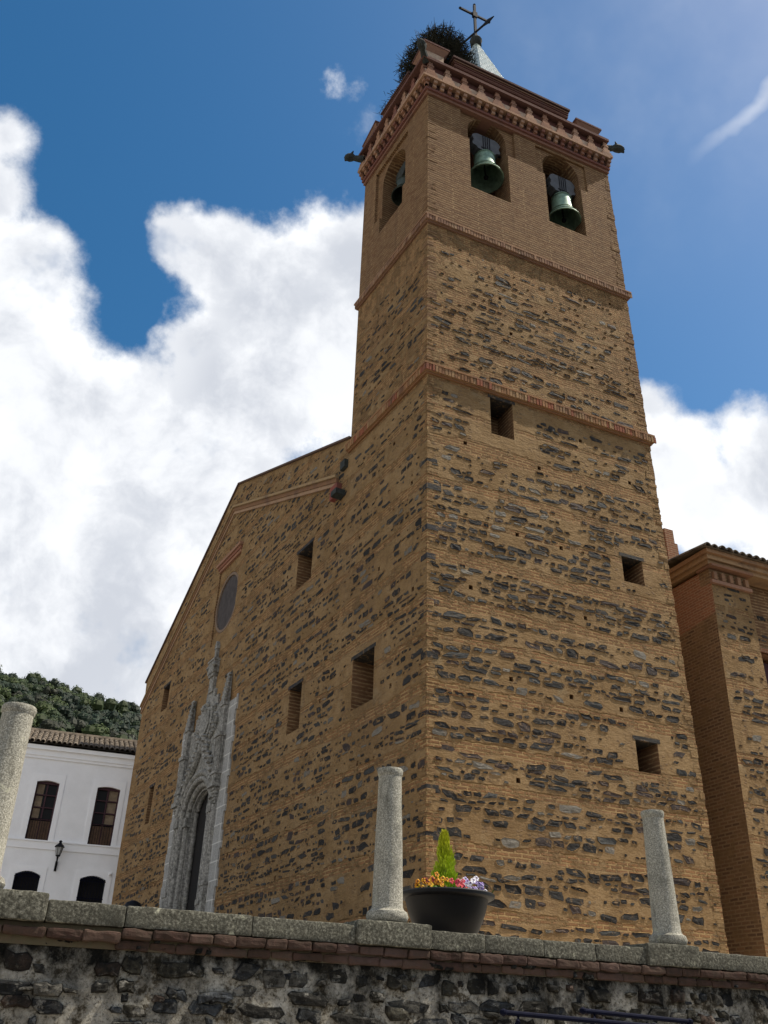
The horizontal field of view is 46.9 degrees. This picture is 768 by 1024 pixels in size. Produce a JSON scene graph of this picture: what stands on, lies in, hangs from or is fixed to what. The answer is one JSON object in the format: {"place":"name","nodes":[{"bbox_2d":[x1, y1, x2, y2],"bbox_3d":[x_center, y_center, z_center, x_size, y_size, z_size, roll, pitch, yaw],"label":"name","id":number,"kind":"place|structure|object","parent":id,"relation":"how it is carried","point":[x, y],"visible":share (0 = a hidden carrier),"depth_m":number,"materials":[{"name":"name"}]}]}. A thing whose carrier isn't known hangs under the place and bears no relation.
{"place":"outdoors","nodes":[
{"label":"outdoors","id":0,"kind":"place"},
{"bbox_2d":[0,728,137,904],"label":"white house","id":1,"kind":"structure","parent":0,"point":[73,792],"depth_m":39.07,"materials":[{"name":"paint"}]},
{"bbox_2d":[12,871,39,890],"bbox_3d":[-15.109,16.110,37.026,1.040,2.020,0.291,12,-32,-16],"label":"window","id":2,"kind":"structure","parent":1,"relation":"in","point":[28,880],"depth_m":37.38,"materials":[{"name":"black glass"}]},
{"bbox_2d":[25,781,59,839],"bbox_3d":[-15.006,13.109,38.886,0.950,2.504,0.199,12,-32,-16],"label":"window","id":3,"kind":"structure","parent":1,"relation":"in","point":[44,801],"depth_m":38.91,"materials":[{"name":"brown wood"}]},
{"bbox_2d":[54,840,64,870],"bbox_3d":[-13.909,14.688,37.850,0.392,1.190,0.617,1,-31,2],"label":"wall lantern","id":4,"kind":"object","parent":1,"relation":"attached to","point":[59,846],"depth_m":37.79,"materials":[{"name":"black metal"}]},
{"bbox_2d":[76,876,105,902],"bbox_3d":[-12.601,16.628,37.764,1.090,2.020,0.290,12,-32,-16],"label":"window","id":5,"kind":"structure","parent":1,"relation":"in","point":[90,889],"depth_m":38.05,"materials":[{"name":"black glass"}]},
{"bbox_2d":[87,787,119,845],"bbox_3d":[-12.535,13.618,39.611,1.000,2.504,0.199,12,-32,-16],"label":"window","id":6,"kind":"structure","parent":1,"relation":"in","point":[106,802],"depth_m":39.64,"materials":[{"name":"brown wood"}]},
{"bbox_2d":[124,900,141,906],"bbox_3d":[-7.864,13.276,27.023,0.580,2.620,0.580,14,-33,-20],"label":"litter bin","id":7,"kind":"object","parent":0,"point":[132,903],"visible":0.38,"depth_m":27.47,"materials":[{"name":"black metal"}]},
{"bbox_2d":[0,0,767,708],"label":"sky","id":8,"kind":"structure","parent":0,"point":[182,206],"materials":[{"name":"blue"}]},
{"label":"hill terrain","id":9,"kind":"structure","parent":0,"visible":0},
{"bbox_2d":[0,665,141,739],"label":"hill wood","id":10,"kind":"object","parent":9,"relation":"on","point":[61,706],"visible":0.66,"depth_m":218.48,"materials":[{"name":"green plant"}]},
{"label":"street","id":11,"kind":"structure","parent":0,"visible":0},
{"bbox_2d":[0,889,767,1023],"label":"retaining wall","id":12,"kind":"structure","parent":11,"relation":"on","point":[69,962],"depth_m":8.18,"materials":[{"name":"stone"}]},
{"bbox_2d":[0,702,36,888],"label":"stone column","id":13,"kind":"structure","parent":12,"relation":"on","point":[16,720],"depth_m":7.98,"materials":[{"name":"stone"}]},
{"bbox_2d":[366,766,407,922],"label":"stone column","id":14,"kind":"structure","parent":12,"relation":"on","point":[387,898],"depth_m":9.04,"materials":[{"name":"stone"}]},
{"bbox_2d":[640,809,687,944],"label":"stone column","id":15,"kind":"structure","parent":12,"relation":"on","point":[666,927],"depth_m":10.26,"materials":[{"name":"stone"}]},
{"label":"plaza ground","id":16,"kind":"structure","parent":0,"visible":0},
{"bbox_2d":[111,436,767,956],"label":"church","id":17,"kind":"structure","parent":16,"relation":"on","point":[229,798],"depth_m":25.47,"materials":[{"name":"brick"}]},
{"bbox_2d":[187,794,208,910],"bbox_3d":[-5.654,11.463,27.546,0.125,6.365,3.014,18,-34,-25],"label":"doorway","id":18,"kind":"structure","parent":17,"relation":"in","point":[202,814],"depth_m":28.36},
{"bbox_2d":[215,572,237,632],"bbox_3d":[-5.689,3.285,32.208,0.070,2.310,2.260,18,-34,-25],"label":"round window","id":19,"kind":"structure","parent":17,"relation":"in","point":[226,601],"depth_m":32.35,"materials":[{"name":"grey glass"}]},
{"bbox_2d":[760,647,767,684],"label":"chapel window","id":20,"kind":"structure","parent":17,"relation":"in","point":[763,650],"depth_m":25.07,"materials":[{"name":"red brick"}]},
{"bbox_2d":[403,887,494,933],"bbox_3d":[0.706,4.581,9.965,1.096,0.520,1.096,14,-33,-20],"label":"planter","id":21,"kind":"object","parent":16,"relation":"on","point":[456,909],"visible":0.76,"depth_m":9.67,"materials":[{"name":"black plastic"}]},
{"bbox_2d":[414,872,448,887],"bbox_3d":[0.564,4.173,9.902,0.366,0.246,0.397,14,-33,-20],"label":"pansy clump","id":22,"kind":"object","parent":21,"relation":"on","point":[431,880],"visible":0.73,"depth_m":9.87,"materials":[{"name":"orange plant"}]},
{"bbox_2d":[431,829,460,886],"bbox_3d":[0.695,4.083,10.255,0.373,0.792,0.369,-19,-37,31],"label":"cypress","id":23,"kind":"object","parent":21,"relation":"on","point":[445,867],"visible":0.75,"depth_m":10.23,"materials":[{"name":"green plant"}]},
{"bbox_2d":[449,878,466,887],"bbox_3d":[0.824,4.180,9.868,0.245,0.215,0.272,14,-33,-20],"label":"pansy clump","id":24,"kind":"object","parent":21,"relation":"on","point":[459,883],"visible":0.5,"depth_m":9.88,"materials":[{"name":"pink plant"}]},
{"bbox_2d":[462,876,493,899],"bbox_3d":[0.996,4.295,10.098,0.411,0.263,0.465,14,-33,-20],"label":"pansy clump","id":25,"kind":"object","parent":21,"relation":"on","point":[468,883],"visible":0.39,"depth_m":10.09,"materials":[{"name":"purple plant"}]},
{"bbox_2d":[324,35,728,953],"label":"bell tower","id":26,"kind":"structure","parent":16,"relation":"on","point":[512,703],"depth_m":21.49,"materials":[{"name":"brick"}]},
{"bbox_2d":[391,161,404,205],"bbox_3d":[0.689,-10.982,29.552,0.880,1.392,0.880,-8,-32,16],"label":"bell","id":27,"kind":"object","parent":26,"relation":"hanging from","point":[396,195],"visible":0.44,"depth_m":29.49,"materials":[{"name":"green metal"}]},
{"bbox_2d":[377,19,477,117],"bbox_3d":[1.507,-15.378,31.120,4.020,3.192,3.095,-3,-31,9],"label":"stork nest","id":28,"kind":"object","parent":26,"relation":"on","point":[451,42],"visible":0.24,"depth_m":30.57,"materials":[{"name":"plant"}]},
{"bbox_2d":[459,3,493,41],"bbox_3d":[3.619,-19.883,35.948,1.833,2.500,1.077,-6,-32,13],"label":"cross","id":29,"kind":"object","parent":26,"relation":"on","point":[474,14],"visible":0.93,"depth_m":35.85,"materials":[{"name":"black metal"}]},
{"bbox_2d":[469,133,503,193],"bbox_3d":[3.258,-11.432,28.721,1.198,1.913,1.198,-8,-32,16],"label":"bell","id":30,"kind":"object","parent":26,"relation":"hanging from","point":[487,174],"visible":0.85,"depth_m":28.69,"materials":[{"name":"green metal"}]},
{"bbox_2d":[545,174,580,230],"bbox_3d":[5.908,-10.368,29.511,1.158,2.029,1.158,-11,-33,21],"label":"bell","id":31,"kind":"object","parent":26,"relation":"hanging from","point":[564,212],"visible":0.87,"depth_m":29.45,"materials":[{"name":"green metal"}]},
{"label":"raised pavement","id":32,"kind":"structure","parent":0,"visible":0},
{"bbox_2d":[500,1008,654,1023],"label":"handrail","id":33,"kind":"object","parent":32,"relation":"on","point":[505,1012],"visible":1,"depth_m":7.79,"materials":[{"name":"black metal"}]},
{"bbox_2d":[579,1007,692,1023],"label":"handrail","id":34,"kind":"object","parent":32,"relation":"on","point":[583,1011],"visible":0.96,"depth_m":8.20,"materials":[{"name":"black metal"}]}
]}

